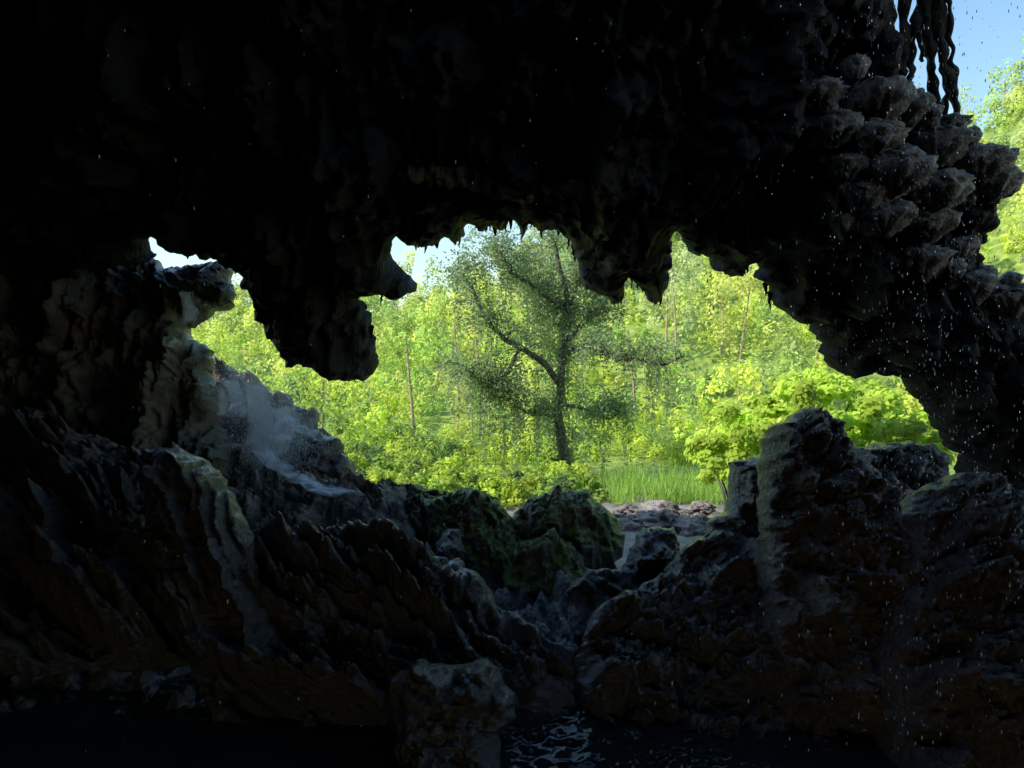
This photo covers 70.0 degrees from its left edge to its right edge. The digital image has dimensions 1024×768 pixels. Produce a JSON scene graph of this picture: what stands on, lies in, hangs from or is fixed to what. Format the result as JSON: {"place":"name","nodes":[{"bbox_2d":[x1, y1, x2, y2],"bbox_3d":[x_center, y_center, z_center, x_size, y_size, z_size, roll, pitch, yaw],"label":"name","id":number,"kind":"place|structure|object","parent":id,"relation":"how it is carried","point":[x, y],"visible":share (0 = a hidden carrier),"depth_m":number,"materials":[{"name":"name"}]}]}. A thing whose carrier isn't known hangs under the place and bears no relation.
{"place":"outdoors","nodes":[
{"label":"outdoors","id":0,"kind":"place"},
{"bbox_2d":[0,563,617,729],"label":"cave floor","id":1,"kind":"structure","parent":0,"point":[544,614],"depth_m":8.85,"materials":[{"name":"grey stone"}]},
{"bbox_2d":[0,406,577,726],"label":"wet rock slope","id":2,"kind":"structure","parent":1,"relation":"on","point":[356,631],"depth_m":8.40,"materials":[{"name":"brown stone"}]},
{"bbox_2d":[379,478,449,540],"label":"mossy boulder","id":3,"kind":"object","parent":1,"relation":"on","point":[415,496],"visible":0.17,"depth_m":12.59,"materials":[{"name":"grey stone"}]},
{"bbox_2d":[435,529,465,560],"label":"rounded rock","id":4,"kind":"object","parent":1,"relation":"on","point":[449,545],"visible":0.76,"depth_m":11.23,"materials":[{"name":"grey stone"}]},
{"bbox_2d":[422,487,518,585],"bbox_3d":[-0.742,2.608,12.526,1.828,1.739,1.619,0,0,0],"label":"mossy boulder","id":5,"kind":"object","parent":1,"relation":"on","point":[484,521],"visible":0.6,"depth_m":12.22,"materials":[{"name":"green stone"}]},
{"bbox_2d":[500,528,588,596],"bbox_3d":[0.542,2.880,11.904,1.458,1.107,1.018,0,0,0],"label":"mossy boulder","id":6,"kind":"object","parent":1,"relation":"on","point":[533,567],"visible":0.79,"depth_m":11.62,"materials":[{"name":"green stone"}]},
{"bbox_2d":[512,484,624,569],"bbox_3d":[0.938,2.663,12.830,2.112,1.924,1.798,0,0,0],"label":"mossy boulder","id":7,"kind":"object","parent":1,"relation":"on","point":[585,524],"visible":0.57,"depth_m":12.41,"materials":[{"name":"green stone"}]},
{"bbox_2d":[566,568,627,645],"bbox_3d":[1.179,3.019,9.930,0.888,0.944,0.818,0,0,0],"label":"dark boulder","id":8,"kind":"object","parent":1,"relation":"on","point":[589,592],"visible":0.6,"depth_m":9.88,"materials":[{"name":"grey stone"}]},
{"bbox_2d":[621,526,680,589],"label":"dark boulder","id":9,"kind":"object","parent":1,"relation":"on","point":[654,550],"visible":0.44,"depth_m":10.34,"materials":[{"name":"grey stone"}]},
{"bbox_2d":[753,407,914,743],"bbox_3d":[3.601,2.256,8.301,1.676,3.982,2.498,0,0,21],"label":"dark pinnacle boulder","id":10,"kind":"object","parent":1,"relation":"on","point":[806,588],"visible":0.79,"depth_m":7.97,"materials":[{"name":"brown stone"}]},
{"bbox_2d":[854,440,949,500],"bbox_3d":[5.624,1.928,10.585,1.998,2.143,1.665,0,0,0],"label":"dark boulder","id":11,"kind":"object","parent":1,"relation":"on","point":[925,460],"visible":0.23,"depth_m":10.56,"materials":[{"name":"grey stone"}]},
{"bbox_2d":[0,630,897,767],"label":"pool water","id":12,"kind":"structure","parent":0,"point":[63,728],"depth_m":7.36,"materials":[{"name":"black liquid"}]},
{"bbox_2d":[135,448,279,713],"bbox_3d":[-3.621,2.235,8.554,2.250,2.896,1.188,0,0,39],"label":"pinnacle rock","id":13,"kind":"object","parent":12,"relation":"in","point":[197,525],"visible":0.84,"depth_m":8.33,"materials":[{"name":"grey stone"}]},
{"bbox_2d":[387,658,515,767],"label":"boulder","id":14,"kind":"object","parent":12,"relation":"in","point":[442,715],"visible":1,"depth_m":6.85,"materials":[{"name":"grey stone"}]},
{"bbox_2d":[573,537,781,739],"bbox_3d":[2.073,3.185,8.590,2.766,2.550,2.482,0,0,0],"label":"wet boulder","id":15,"kind":"object","parent":12,"relation":"in","point":[668,621],"visible":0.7,"depth_m":8.11,"materials":[{"name":"brown stone"}]},
{"bbox_2d":[664,526,746,576],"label":"dark boulder","id":16,"kind":"object","parent":15,"relation":"on","point":[720,545],"visible":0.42,"depth_m":9.45,"materials":[{"name":"grey stone"}]},
{"bbox_2d":[706,453,759,538],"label":"dark boulder","id":17,"kind":"object","parent":16,"relation":"on","point":[740,502],"visible":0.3,"depth_m":9.94,"materials":[{"name":"grey stone"}]},
{"bbox_2d":[869,472,1023,767],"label":"brown boulder","id":18,"kind":"object","parent":12,"relation":"in","point":[961,741],"visible":0.84,"depth_m":7.17,"materials":[{"name":"brown stone"}]},
{"bbox_2d":[0,0,1023,490],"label":"cave","id":19,"kind":"structure","parent":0,"point":[286,152],"depth_m":10.74},
{"bbox_2d":[179,291,359,497],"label":"waterfall","id":20,"kind":"structure","parent":19,"relation":"attached to","point":[265,436],"depth_m":13.55,"materials":[{"name":"liquid"}]},
{"bbox_2d":[81,0,1023,751],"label":"water drops","id":21,"kind":"object","parent":19,"relation":"attached to","point":[881,340],"visible":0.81,"depth_m":5.42,"materials":[{"name":"clear liquid"}]},
{"bbox_2d":[187,0,987,383],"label":"stalactites","id":22,"kind":"object","parent":19,"relation":"attached to","point":[937,28],"visible":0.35,"depth_m":10.80,"materials":[{"name":"black stone"}]},
{"bbox_2d":[805,54,1023,318],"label":"mushroom dripstone","id":23,"kind":"object","parent":19,"relation":"attached to","point":[876,98],"visible":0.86,"depth_m":10.52,"materials":[{"name":"grey stone"}]},
{"bbox_2d":[149,0,1023,333],"label":"sky","id":24,"kind":"structure","parent":0,"point":[1000,42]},
{"bbox_2d":[204,85,1023,569],"bbox_3d":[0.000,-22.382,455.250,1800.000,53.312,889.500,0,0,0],"label":"ground","id":25,"kind":"structure","parent":0,"point":[1002,261],"depth_m":52.16,"materials":[{"name":"green plant"}]},
{"bbox_2d":[163,261,415,537],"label":"travertine terrace","id":26,"kind":"structure","parent":25,"relation":"on","point":[261,506],"depth_m":12.78,"materials":[{"name":"grey stone"}]},
{"bbox_2d":[324,412,782,508],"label":"shrubs","id":27,"kind":"object","parent":25,"relation":"on","point":[439,467],"visible":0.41,"depth_m":25.52,"materials":[{"name":"green plant"}]},
{"bbox_2d":[422,222,712,477],"bbox_3d":[1.787,-0.805,25.926,9.797,11.185,6.915,0,0,0],"label":"vine draped tree","id":28,"kind":"object","parent":25,"relation":"on","point":[567,311],"visible":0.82,"depth_m":25.24,"materials":[{"name":"green plant"}]},
{"bbox_2d":[188,30,1023,457],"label":"hillside forest","id":29,"kind":"object","parent":25,"relation":"on","point":[388,318],"visible":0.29,"depth_m":48.75,"materials":[{"name":"green plant"}]},
{"bbox_2d":[610,510,625,517],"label":"streambed rock","id":30,"kind":"object","parent":25,"relation":"on","point":[617,514],"visible":0.24,"depth_m":16.87,"materials":[{"name":"grey stone"}]},
{"bbox_2d":[619,517,646,531],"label":"streambed rock","id":31,"kind":"object","parent":25,"relation":"on","point":[628,524],"visible":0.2,"depth_m":16.25,"materials":[{"name":"grey stone"}]},
{"bbox_2d":[626,503,678,527],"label":"streambed rock","id":32,"kind":"object","parent":25,"relation":"on","point":[649,515],"visible":0.63,"depth_m":16.63,"materials":[{"name":"grey stone"}]},
{"bbox_2d":[615,503,638,514],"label":"streambed rock","id":33,"kind":"object","parent":32,"relation":"on","point":[625,508],"visible":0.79,"depth_m":17.35,"materials":[{"name":"grey stone"}]},
{"bbox_2d":[638,500,679,512],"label":"streambed rock","id":34,"kind":"object","parent":32,"relation":"on","point":[662,504],"visible":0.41,"depth_m":17.33,"materials":[{"name":"grey stone"}]},
{"bbox_2d":[592,460,728,504],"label":"reed grass","id":35,"kind":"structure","parent":25,"relation":"on","point":[630,484],"depth_m":21.09,"materials":[{"name":"green plant"}]},
{"bbox_2d":[666,513,706,535],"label":"streambed rock","id":36,"kind":"object","parent":25,"relation":"on","point":[684,524],"visible":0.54,"depth_m":16.23,"materials":[{"name":"grey stone"}]},
{"bbox_2d":[690,512,710,530],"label":"streambed rock","id":37,"kind":"object","parent":25,"relation":"on","point":[702,517],"visible":0.36,"depth_m":16.70,"materials":[{"name":"grey stone"}]},
{"bbox_2d":[677,508,693,516],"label":"streambed rock","id":38,"kind":"object","parent":37,"relation":"on","point":[687,512],"visible":0.4,"depth_m":17.11,"materials":[{"name":"grey stone"}]},
{"bbox_2d":[686,500,716,515],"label":"streambed rock","id":39,"kind":"object","parent":38,"relation":"on","point":[706,508],"visible":0.9,"depth_m":17.35,"materials":[{"name":"grey stone"}]},
{"bbox_2d":[683,366,954,511],"bbox_3d":[7.107,1.507,17.349,6.173,3.893,3.182,0,0,24],"label":"leafy bush","id":40,"kind":"object","parent":25,"relation":"on","point":[703,449],"visible":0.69,"depth_m":17.26,"materials":[{"name":"green plant"}]}
]}

